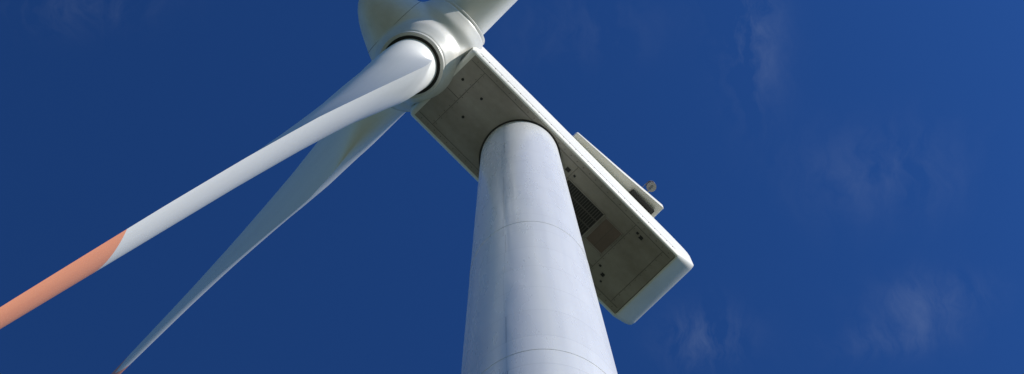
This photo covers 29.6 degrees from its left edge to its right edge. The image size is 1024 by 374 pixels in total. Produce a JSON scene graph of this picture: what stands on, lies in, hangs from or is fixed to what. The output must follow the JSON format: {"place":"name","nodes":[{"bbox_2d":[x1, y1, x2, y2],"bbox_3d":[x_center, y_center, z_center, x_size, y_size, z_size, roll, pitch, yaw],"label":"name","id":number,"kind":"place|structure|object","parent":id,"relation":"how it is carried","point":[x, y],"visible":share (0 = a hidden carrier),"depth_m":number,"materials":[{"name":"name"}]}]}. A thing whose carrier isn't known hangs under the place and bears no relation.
{"place":"outdoors","nodes":[
{"label":"outdoors","id":0,"kind":"place"},
{"bbox_2d":[0,0,1023,373],"label":"sky","id":1,"kind":"structure","parent":0,"point":[841,182],"materials":[{"name":"blue"}]},
{"label":"gravel pad","id":2,"kind":"object","parent":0,"visible":0},
{"bbox_2d":[0,0,693,373],"bbox_3d":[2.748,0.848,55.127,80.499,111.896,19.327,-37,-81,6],"label":"wind turbine","id":3,"kind":"object","parent":2,"relation":"on","point":[570,234],"visible":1,"depth_m":75.08,"materials":[{"name":"paint"},{"name":"metal"}]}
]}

